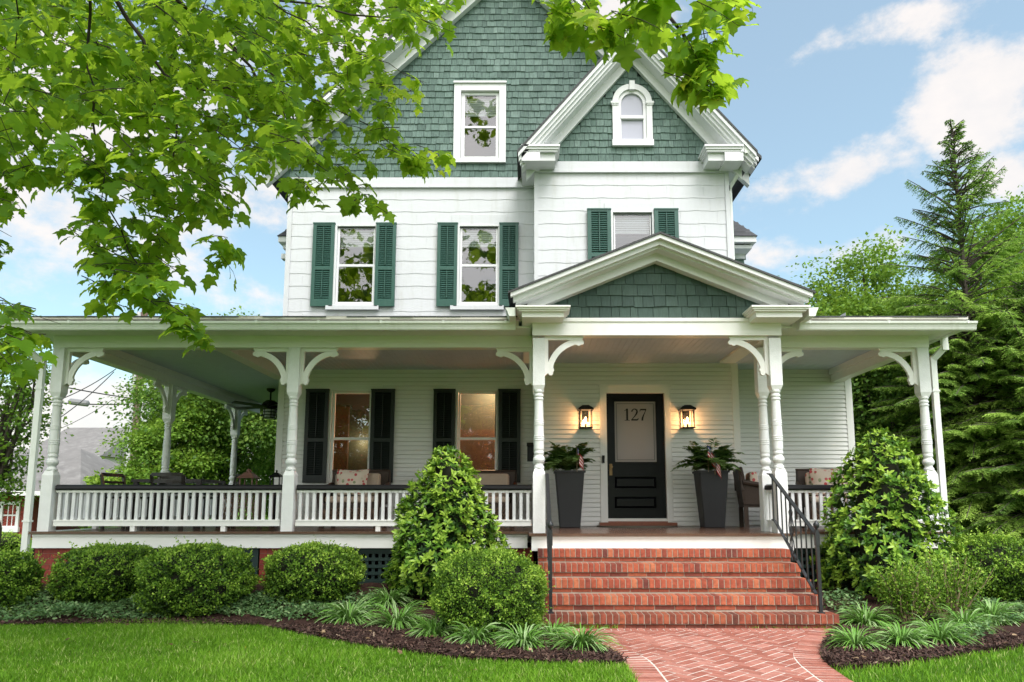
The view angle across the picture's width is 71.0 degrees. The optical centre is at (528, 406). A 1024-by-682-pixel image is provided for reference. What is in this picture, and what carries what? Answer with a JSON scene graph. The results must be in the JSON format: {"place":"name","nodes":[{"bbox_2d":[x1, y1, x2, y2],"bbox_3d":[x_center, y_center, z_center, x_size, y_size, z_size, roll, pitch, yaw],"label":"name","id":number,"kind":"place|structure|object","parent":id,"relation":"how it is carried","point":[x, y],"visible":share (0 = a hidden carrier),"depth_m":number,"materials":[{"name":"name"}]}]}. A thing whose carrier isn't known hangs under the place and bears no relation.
{"place":"outdoors","nodes":[
{"label":"outdoors","id":0,"kind":"place"},
{"bbox_2d":[32,369,115,408],"bbox_3d":[-20.413,-0.877,32.319,0.040,2.479,4.028,-3,-8,18],"label":"power line","id":1,"kind":"object","parent":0,"point":[89,385],"visible":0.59,"depth_m":33.04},
{"bbox_2d":[45,372,113,427],"bbox_3d":[-20.343,-0.233,32.129,0.040,3.434,3.821,-3,-8,18],"label":"power line","id":2,"kind":"object","parent":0,"point":[85,398],"visible":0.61,"depth_m":32.63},
{"bbox_2d":[39,428,160,465],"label":"grey roofed house","id":3,"kind":"structure","parent":0,"point":[86,439],"depth_m":45.95,"materials":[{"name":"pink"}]},
{"bbox_2d":[0,509,1023,681],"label":"lawn","id":4,"kind":"structure","parent":0,"point":[382,577],"depth_m":5.29,"materials":[{"name":"green plant"}]},
{"bbox_2d":[0,529,31,550],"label":"boxwood bush","id":5,"kind":"object","parent":4,"relation":"on","point":[10,540],"visible":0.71,"depth_m":15.33,"materials":[{"name":"green plant"}]},
{"bbox_2d":[0,310,78,545],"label":"leafy tree","id":6,"kind":"object","parent":4,"relation":"on","point":[10,414],"visible":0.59,"depth_m":10.94,"materials":[{"name":"green plant"}]},
{"bbox_2d":[0,449,124,539],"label":"brick house","id":7,"kind":"structure","parent":4,"relation":"on","point":[74,466],"depth_m":21.90,"materials":[{"name":"brick"}]},
{"bbox_2d":[0,502,20,531],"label":"window","id":8,"kind":"structure","parent":7,"relation":"in","point":[16,528],"depth_m":20.71,"materials":[{"name":"white paint"}]},
{"bbox_2d":[72,470,129,528],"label":"feathery shrub","id":9,"kind":"object","parent":4,"relation":"on","point":[94,479],"visible":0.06,"depth_m":16.86,"materials":[{"name":"green plant"}]},
{"bbox_2d":[125,311,147,465],"bbox_3d":[-18.795,-0.249,34.350,0.505,11.800,0.340,0,-8,0],"label":"utility pole","id":10,"kind":"object","parent":4,"relation":"on","point":[139,314],"visible":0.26,"depth_m":34.15,"materials":[{"name":"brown wood"}]},
{"bbox_2d":[25,399,126,404],"bbox_3d":[-20.987,-0.203,33.231,4.318,0.158,0.054,4,-9,-24],"label":"power line","id":11,"kind":"object","parent":10,"relation":"attached to","point":[90,404],"visible":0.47,"depth_m":33.56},
{"bbox_2d":[68,398,89,406],"bbox_3d":[-20.886,-0.207,33.285,0.918,0.370,0.300,1,-8,-6],"label":"splice case","id":12,"kind":"object","parent":11,"relation":"hanging from","point":[86,403],"visible":0.9,"depth_m":33.18,"materials":[{"name":"metal"}]},
{"bbox_2d":[31,379,130,398],"bbox_3d":[-20.060,-0.787,32.302,0.051,0.280,4.400,-5,-9,30],"label":"power line","id":13,"kind":"object","parent":10,"relation":"attached to","point":[91,391],"visible":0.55,"depth_m":32.62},
{"bbox_2d":[94,390,243,497],"bbox_3d":[-9.163,1.549,18.481,3.384,4.142,3.212,0,-8,0],"label":"leafy tree","id":14,"kind":"object","parent":4,"relation":"on","point":[199,469],"visible":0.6,"depth_m":17.89,"materials":[{"name":"green plant"}]},
{"bbox_2d":[89,298,277,518],"bbox_3d":[-8.388,0.495,20.170,6.746,6.690,6.323,0,-8,0],"label":"leafy tree","id":15,"kind":"object","parent":4,"relation":"on","point":[151,395],"visible":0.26,"depth_m":18.77,"materials":[{"name":"green plant"}]},
{"bbox_2d":[236,412,274,519],"bbox_3d":[-8.584,1.302,23.977,7.606,6.122,6.358,0,-8,0],"label":"leafy tree","id":16,"kind":"object","parent":4,"relation":"on","point":[267,502],"visible":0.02,"depth_m":22.59,"materials":[{"name":"green plant"}]},
{"bbox_2d":[0,582,619,666],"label":"mulch bed","id":17,"kind":"object","parent":4,"relation":"on","point":[285,620],"visible":0.12,"depth_m":7.35,"materials":[{"name":"brown wood"}]},
{"bbox_2d":[0,544,48,610],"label":"boxwood bush","id":18,"kind":"object","parent":17,"relation":"on","point":[20,577],"visible":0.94,"depth_m":7.72,"materials":[{"name":"green plant"}]},
{"bbox_2d":[42,538,159,602],"bbox_3d":[-4.836,1.881,8.299,1.201,0.759,1.364,0,-8,0],"label":"boxwood bush","id":19,"kind":"object","parent":17,"relation":"on","point":[102,572],"visible":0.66,"depth_m":7.84,"materials":[{"name":"green plant"}]},
{"bbox_2d":[127,535,262,617],"bbox_3d":[-3.622,1.831,7.812,1.306,0.868,1.376,0,-8,0],"label":"boxwood bush","id":20,"kind":"object","parent":17,"relation":"on","point":[181,578],"visible":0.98,"depth_m":7.39,"materials":[{"name":"green plant"}]},
{"bbox_2d":[258,539,367,604],"bbox_3d":[-2.453,1.865,8.314,1.202,0.770,1.314,0,-8,0],"label":"boxwood bush","id":21,"kind":"object","parent":17,"relation":"on","point":[324,572],"visible":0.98,"depth_m":7.88,"materials":[{"name":"green plant"}]},
{"bbox_2d":[312,595,383,625],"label":"liriope clump","id":22,"kind":"object","parent":17,"relation":"on","point":[349,613],"visible":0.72,"depth_m":7.18,"materials":[{"name":"green plant"}]},
{"bbox_2d":[356,583,421,610],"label":"liriope clump","id":23,"kind":"object","parent":17,"relation":"on","point":[386,599],"visible":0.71,"depth_m":7.82,"materials":[{"name":"green plant"}]},
{"bbox_2d":[358,599,434,629],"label":"liriope clump","id":24,"kind":"object","parent":17,"relation":"on","point":[400,619],"visible":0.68,"depth_m":6.94,"materials":[{"name":"green plant"}]},
{"bbox_2d":[404,613,465,636],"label":"liriope clump","id":25,"kind":"object","parent":17,"relation":"on","point":[434,626],"visible":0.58,"depth_m":6.46,"materials":[{"name":"green plant"}]},
{"bbox_2d":[380,444,509,601],"bbox_3d":[-0.947,1.319,8.275,1.525,1.813,1.376,0,-8,0],"label":"laurel bush","id":26,"kind":"object","parent":17,"relation":"on","point":[448,504],"visible":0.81,"depth_m":8.03,"materials":[{"name":"green plant"}]},
{"bbox_2d":[441,620,506,644],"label":"liriope clump","id":27,"kind":"object","parent":17,"relation":"on","point":[474,635],"visible":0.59,"depth_m":6.17,"materials":[{"name":"green plant"}]},
{"bbox_2d":[422,540,554,634],"bbox_3d":[-0.365,1.705,6.794,1.240,0.890,1.235,0,-8,0],"label":"boxwood bush","id":28,"kind":"object","parent":17,"relation":"on","point":[502,586],"visible":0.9,"depth_m":6.41,"materials":[{"name":"green plant"}]},
{"bbox_2d":[0,614,1023,666],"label":"mulch chips","id":29,"kind":"object","parent":17,"relation":"on","point":[833,656],"visible":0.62,"depth_m":5.96,"materials":[{"name":"brown wood"}]},
{"bbox_2d":[491,622,558,651],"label":"liriope clump","id":30,"kind":"object","parent":17,"relation":"on","point":[522,637],"visible":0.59,"depth_m":5.92,"materials":[{"name":"green plant"}]},
{"bbox_2d":[528,617,579,640],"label":"liriope clump","id":31,"kind":"object","parent":17,"relation":"on","point":[554,629],"visible":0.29,"depth_m":6.40,"materials":[{"name":"green plant"}]},
{"bbox_2d":[541,622,625,653],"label":"liriope clump","id":32,"kind":"object","parent":17,"relation":"on","point":[584,639],"visible":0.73,"depth_m":5.87,"materials":[{"name":"green plant"}]},
{"bbox_2d":[0,0,761,388],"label":"sycamore tree","id":33,"kind":"object","parent":4,"relation":"on","point":[146,100],"visible":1,"depth_m":5.46,"materials":[{"name":"green plant"}]},
{"bbox_2d":[0,0,977,583],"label":"victorian house","id":34,"kind":"structure","parent":4,"relation":"on","point":[552,252],"depth_m":11.74,"materials":[{"name":"white wood"}]},
{"bbox_2d":[100,472,149,528],"bbox_3d":[-5.760,1.334,10.221,0.529,0.785,0.466,-1,-8,10],"label":"dining chair","id":35,"kind":"object","parent":34,"relation":"on","point":[103,482],"visible":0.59,"depth_m":10.28,"materials":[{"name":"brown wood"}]},
{"bbox_2d":[140,476,186,519],"bbox_3d":[-5.850,1.499,11.498,0.466,0.805,0.529,0,-8,0],"label":"dining chair","id":36,"kind":"object","parent":34,"relation":"on","point":[169,477],"visible":0.24,"depth_m":11.75,"materials":[{"name":"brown wood"}]},
{"bbox_2d":[149,472,198,529],"bbox_3d":[-4.887,1.296,9.871,0.466,0.765,0.529,0,-8,0],"label":"dining chair","id":37,"kind":"object","parent":34,"relation":"on","point":[152,481],"visible":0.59,"depth_m":9.69,"materials":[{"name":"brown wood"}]},
{"bbox_2d":[131,479,225,527],"bbox_3d":[-5.200,1.436,10.654,1.000,0.700,0.840,0,-8,0],"label":"dining table","id":38,"kind":"object","parent":34,"relation":"on","point":[187,481],"visible":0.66,"depth_m":10.36,"materials":[{"name":"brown wood"}]},
{"bbox_2d":[199,474,240,527],"bbox_3d":[-4.583,1.396,10.671,0.529,0.785,0.466,2,-8,-15],"label":"dining chair","id":39,"kind":"object","parent":34,"relation":"on","point":[234,482],"visible":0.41,"depth_m":10.58,"materials":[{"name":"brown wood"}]},
{"bbox_2d":[218,493,275,528],"bbox_3d":[-4.125,1.505,10.493,0.640,0.520,0.540,0,-8,0],"label":"wicker table","id":40,"kind":"object","parent":34,"relation":"on","point":[252,511],"visible":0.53,"depth_m":10.25,"materials":[{"name":"wicker"}]},
{"bbox_2d":[237,469,260,484],"bbox_3d":[-4.125,1.080,10.551,0.260,0.335,0.260,0,-8,0],"label":"candle lantern","id":41,"kind":"object","parent":34,"relation":"on","point":[249,474],"visible":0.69,"depth_m":10.48,"materials":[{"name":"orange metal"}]},
{"bbox_2d":[231,388,277,427],"bbox_3d":[-5.087,0.034,14.128,1.599,0.780,1.538,0,-8,0],"label":"ceiling fan","id":42,"kind":"object","parent":34,"relation":"hanging from","point":[269,407],"visible":0.98,"depth_m":13.97,"materials":[{"name":"black paint"}]},
{"bbox_2d":[268,470,282,526],"bbox_3d":[-3.926,1.411,11.111,0.200,0.875,0.200,0,-8,0],"label":"black lantern","id":43,"kind":"object","parent":34,"relation":"on","point":[276,474],"visible":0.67,"depth_m":11.07,"materials":[{"name":"paint"}]},
{"bbox_2d":[326,390,370,483],"bbox_3d":[-2.987,0.509,12.007,0.744,1.610,0.090,0,-8,0],"label":"window","id":44,"kind":"structure","parent":34,"relation":"in","point":[332,397],"depth_m":11.99,"materials":[{"name":"white wood"}]},
{"bbox_2d":[325,225,378,309],"bbox_3d":[-3.017,-2.402,12.405,0.903,1.517,0.180,0,-8,0],"label":"window","id":45,"kind":"structure","parent":34,"relation":"in","point":[348,240],"depth_m":12.41,"materials":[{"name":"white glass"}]},
{"bbox_2d":[317,470,390,527],"bbox_3d":[-2.653,1.380,10.931,0.970,0.886,0.825,0,-8,0],"label":"wicker chair","id":46,"kind":"object","parent":34,"relation":"on","point":[379,477],"visible":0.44,"depth_m":10.59,"materials":[{"name":"wicker"}]},
{"bbox_2d":[337,469,368,495],"bbox_3d":[-2.713,1.155,10.995,0.500,0.420,0.140,0,-22,0],"label":"pillow","id":47,"kind":"object","parent":46,"relation":"on","point":[352,477],"visible":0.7,"depth_m":10.97,"materials":[{"name":"fabric"}]},
{"bbox_2d":[455,390,497,469],"bbox_3d":[-0.877,0.509,12.007,0.702,1.610,0.090,0,-8,0],"label":"window","id":48,"kind":"structure","parent":34,"relation":"in","point":[458,395],"depth_m":12.01,"materials":[{"name":"white wood"}]},
{"bbox_2d":[450,225,503,309],"bbox_3d":[-0.888,-2.402,12.405,0.911,1.517,0.180,0,-8,0],"label":"window","id":49,"kind":"structure","parent":34,"relation":"in","point":[465,240],"depth_m":12.41,"materials":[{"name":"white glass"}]},
{"bbox_2d":[453,80,506,163],"bbox_3d":[-0.871,-5.041,12.758,0.944,1.523,0.195,0,-8,0],"label":"window","id":50,"kind":"structure","parent":34,"relation":"in","point":[463,107],"depth_m":12.76,"materials":[{"name":"white glass"}]},
{"bbox_2d":[461,470,516,527],"bbox_3d":[-0.660,1.394,11.030,0.970,0.886,0.825,0,-8,0],"label":"wicker chair","id":51,"kind":"object","parent":34,"relation":"on","point":[498,477],"visible":0.21,"depth_m":11.19,"materials":[{"name":"wicker"}]},
{"bbox_2d":[527,443,533,460],"bbox_3d":[0.037,0.706,11.324,0.146,0.300,0.130,0,-8,0],"label":"mailbox","id":52,"kind":"object","parent":34,"relation":"attached to","point":[530,451],"visible":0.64,"depth_m":11.28,"materials":[{"name":"black paint"}]},
{"bbox_2d":[554,470,585,527],"bbox_3d":[0.600,1.366,10.633,0.454,0.834,0.454,0,-8,0],"label":"tall planter","id":53,"kind":"object","parent":34,"relation":"on","point":[569,488],"visible":1,"depth_m":10.46,"materials":[{"name":"black plastic"}]},
{"bbox_2d":[543,441,595,470],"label":"fern","id":54,"kind":"object","parent":53,"relation":"in","point":[562,458],"visible":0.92,"depth_m":10.56,"materials":[{"name":"green plant"}]},
{"bbox_2d":[578,449,583,469],"bbox_3d":[0.747,0.761,10.473,0.101,0.370,0.036,0,-8,0],"label":"stick flag","id":55,"kind":"object","parent":53,"relation":"in","point":[581,461],"visible":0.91,"depth_m":10.47,"materials":[{"name":"multicoloured fabric"}]},
{"bbox_2d":[577,405,593,428],"bbox_3d":[0.896,0.154,11.364,0.250,0.373,0.250,0,-8,0],"label":"wall lantern","id":56,"kind":"object","parent":34,"relation":"attached to","point":[585,409],"depth_m":11.34,"materials":[{"name":"black paint"}]},
{"bbox_2d":[610,80,653,146],"bbox_3d":[1.749,-4.960,12.167,0.732,1.162,0.135,0,-8,0],"label":"arched window","id":57,"kind":"structure","parent":34,"relation":"in","point":[631,104],"depth_m":12.16,"materials":[{"name":"white wood"}]},
{"bbox_2d":[611,211,653,249],"bbox_3d":[1.714,-2.550,11.885,0.719,1.409,0.150,0,-8,0],"label":"window","id":58,"kind":"structure","parent":34,"relation":"in","point":[616,224],"depth_m":12.00,"materials":[{"name":"white glass"}]},
{"bbox_2d":[606,394,665,517],"bbox_3d":[1.703,0.799,11.413,0.919,2.048,0.112,0,-8,0],"label":"front door","id":59,"kind":"structure","parent":34,"relation":"in","point":[635,422],"depth_m":11.44,"materials":[{"name":"wood"}]},
{"bbox_2d":[597,526,677,527],"bbox_3d":[1.663,1.803,10.816,1.240,0.014,0.520,0,-8,0],"label":"doormat","id":60,"kind":"object","parent":34,"relation":"on","point":[638,526],"visible":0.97,"depth_m":10.62,"materials":[{"name":"brown fabric"}]},
{"bbox_2d":[678,405,695,428],"bbox_3d":[2.506,0.154,11.364,0.250,0.373,0.250,0,-8,0],"label":"wall lantern","id":61,"kind":"object","parent":34,"relation":"attached to","point":[685,409],"depth_m":11.34,"materials":[{"name":"black paint"}]},
{"bbox_2d":[692,470,729,527],"bbox_3d":[2.704,1.366,10.633,0.454,0.834,0.454,0,-8,0],"label":"tall planter","id":62,"kind":"object","parent":34,"relation":"on","point":[711,490],"visible":0.91,"depth_m":10.46,"materials":[{"name":"black plastic"}]},
{"bbox_2d":[670,438,746,471],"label":"fern","id":63,"kind":"object","parent":62,"relation":"in","point":[699,459],"visible":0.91,"depth_m":10.57,"materials":[{"name":"green plant"}]},
{"bbox_2d":[707,444,715,471],"bbox_3d":[2.664,0.746,10.475,0.113,0.400,0.036,0,-8,0],"label":"stick flag","id":64,"kind":"object","parent":62,"relation":"in","point":[710,454],"visible":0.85,"depth_m":10.47,"materials":[{"name":"multicoloured fabric"}]},
{"bbox_2d":[714,454,720,476],"bbox_3d":[2.744,0.875,10.432,0.087,0.388,0.036,0,-8,0],"label":"stick flag","id":65,"kind":"object","parent":62,"relation":"in","point":[718,468],"visible":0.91,"depth_m":10.43,"materials":[{"name":"multicoloured fabric"}]},
{"bbox_2d":[733,467,797,527],"bbox_3d":[3.521,1.351,10.719,0.825,0.886,0.830,-1,-8,10],"label":"wicker chair","id":66,"kind":"object","parent":34,"relation":"on","point":[746,487],"visible":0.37,"depth_m":10.43,"materials":[{"name":"wicker"}]},
{"bbox_2d":[795,468,858,526],"bbox_3d":[4.473,1.326,10.535,0.970,0.886,0.825,-2,-8,12],"label":"wicker chair","id":67,"kind":"object","parent":34,"relation":"on","point":[803,476],"visible":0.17,"depth_m":10.74,"materials":[{"name":"wicker"}]},
{"bbox_2d":[809,468,846,494],"bbox_3d":[4.421,1.102,10.610,0.500,0.420,0.140,-2,-22,12],"label":"pillow","id":68,"kind":"object","parent":67,"relation":"on","point":[820,476],"visible":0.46,"depth_m":10.60,"materials":[{"name":"fabric"}]},
{"bbox_2d":[14,617,1015,669],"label":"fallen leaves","id":69,"kind":"object","parent":4,"relation":"on","point":[400,651],"visible":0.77,"depth_m":5.85,"materials":[{"name":"brown plant"}]},
{"bbox_2d":[538,548,839,628],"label":"brick steps","id":70,"kind":"structure","parent":4,"relation":"on","point":[649,588],"depth_m":7.58,"materials":[{"name":"red brick"}]},
{"bbox_2d":[545,473,553,613],"bbox_3d":[0.215,1.415,7.856,0.062,1.440,1.412,0,-8,0],"label":"iron handrail","id":71,"kind":"object","parent":70,"relation":"on","point":[549,526],"visible":1,"depth_m":7.18,"materials":[{"name":"black metal"}]},
{"bbox_2d":[767,473,824,613],"bbox_3d":[2.885,1.415,7.856,0.062,1.440,1.412,0,-8,0],"label":"iron handrail","id":72,"kind":"object","parent":70,"relation":"on","point":[815,532],"visible":1,"depth_m":7.61,"materials":[{"name":"black metal"}]},
{"bbox_2d":[552,628,852,681],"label":"brick walk","id":73,"kind":"structure","parent":4,"relation":"on","point":[723,655],"depth_m":5.75,"materials":[{"name":"red brick"}]},
{"bbox_2d":[805,288,863,314],"bbox_3d":[7.931,0.200,20.200,6.717,7.283,5.211,0,-8,0],"label":"broadleaf tree","id":74,"kind":"object","parent":4,"relation":"on","point":[840,295],"depth_m":19.93,"materials":[{"name":"green plant"}]},
{"bbox_2d":[778,221,980,441],"bbox_3d":[8.341,-0.488,17.467,6.759,7.904,5.530,0,-8,0],"label":"broadleaf tree","id":75,"kind":"object","parent":4,"relation":"on","point":[848,304],"visible":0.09,"depth_m":17.46,"materials":[{"name":"green plant"}]},
{"bbox_2d":[811,582,1023,669],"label":"mulch bed","id":76,"kind":"object","parent":4,"relation":"on","point":[871,601],"visible":0.12,"depth_m":7.08,"materials":[{"name":"brown wood"}]},
{"bbox_2d":[0,586,1023,641],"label":"ground cover","id":77,"kind":"object","parent":76,"relation":"on","point":[306,607],"visible":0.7,"depth_m":7.55,"materials":[{"name":"green plant"}]},
{"bbox_2d":[819,623,891,651],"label":"liriope clump","id":78,"kind":"object","parent":76,"relation":"on","point":[854,639],"visible":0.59,"depth_m":5.94,"materials":[{"name":"green plant"}]},
{"bbox_2d":[833,601,901,626],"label":"liriope clump","id":79,"kind":"object","parent":76,"relation":"on","point":[865,618],"visible":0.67,"depth_m":7.05,"materials":[{"name":"green plant"}]},
{"bbox_2d":[808,426,973,600],"bbox_3d":[4.254,1.217,8.483,1.749,1.992,1.653,0,-8,0],"label":"laurel bush","id":80,"kind":"object","parent":76,"relation":"on","point":[887,507],"visible":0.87,"depth_m":8.17,"materials":[{"name":"green plant"}]},
{"bbox_2d":[869,620,938,648],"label":"liriope clump","id":81,"kind":"object","parent":76,"relation":"on","point":[899,635],"visible":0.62,"depth_m":6.00,"materials":[{"name":"green plant"}]},
{"bbox_2d":[867,548,950,624],"bbox_3d":[3.749,1.817,7.118,0.748,0.834,0.608,-8,-11,44],"label":"loose shrub","id":82,"kind":"object","parent":76,"relation":"on","point":[905,596],"visible":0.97,"depth_m":7.07,"materials":[{"name":"green plant"}]},
{"bbox_2d":[903,612,986,646],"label":"liriope clump","id":83,"kind":"object","parent":76,"relation":"on","point":[941,633],"visible":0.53,"depth_m":6.13,"materials":[{"name":"green plant"}]},
{"bbox_2d":[901,545,1003,620],"bbox_3d":[4.237,1.814,7.276,0.982,0.826,0.860,0,-8,0],"label":"loose shrub","id":84,"kind":"object","parent":76,"relation":"on","point":[954,587],"visible":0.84,"depth_m":7.18,"materials":[{"name":"green plant"}]},
{"bbox_2d":[922,603,1005,632],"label":"liriope clump","id":85,"kind":"object","parent":76,"relation":"on","point":[966,618],"visible":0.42,"depth_m":6.74,"materials":[{"name":"green plant"}]},
{"bbox_2d":[947,524,1023,600],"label":"boxwood bush","id":86,"kind":"object","parent":76,"relation":"on","point":[1007,550],"visible":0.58,"depth_m":8.02,"materials":[{"name":"green plant"}]},
{"bbox_2d":[963,598,1023,625],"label":"liriope clump","id":87,"kind":"object","parent":76,"relation":"on","point":[993,609],"visible":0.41,"depth_m":7.24,"materials":[{"name":"green plant"}]},
{"bbox_2d":[853,289,999,442],"bbox_3d":[8.457,0.292,15.271,3.098,5.763,2.902,4,-9,-24],"label":"broadleaf tree","id":88,"kind":"object","parent":4,"relation":"on","point":[893,309],"visible":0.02,"depth_m":15.19,"materials":[{"name":"green plant"}]},
{"bbox_2d":[851,314,1003,484],"bbox_3d":[7.838,0.770,15.066,4.961,5.457,4.764,-7,-11,43],"label":"broadleaf tree","id":89,"kind":"object","parent":4,"relation":"on","point":[861,411],"visible":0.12,"depth_m":14.38,"materials":[{"name":"green plant"}]},
{"bbox_2d":[867,119,1023,540],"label":"conifer","id":90,"kind":"object","parent":4,"relation":"on","point":[952,385],"visible":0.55,"depth_m":13.46,"materials":[{"name":"green plant"}]},
{"bbox_2d":[901,185,1023,396],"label":"broadleaf tree","id":91,"kind":"object","parent":4,"relation":"on","point":[1017,214],"visible":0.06,"depth_m":17.04,"materials":[{"name":"green plant"}]},
{"bbox_2d":[920,280,1023,539],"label":"conifer","id":92,"kind":"object","parent":4,"relation":"on","point":[1004,519],"visible":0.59,"depth_m":12.41,"materials":[{"name":"green plant"}]},
{"bbox_2d":[0,0,1023,479],"label":"sky","id":93,"kind":"structure","parent":0,"point":[844,103],"materials":[{"name":"blue"}]}
]}

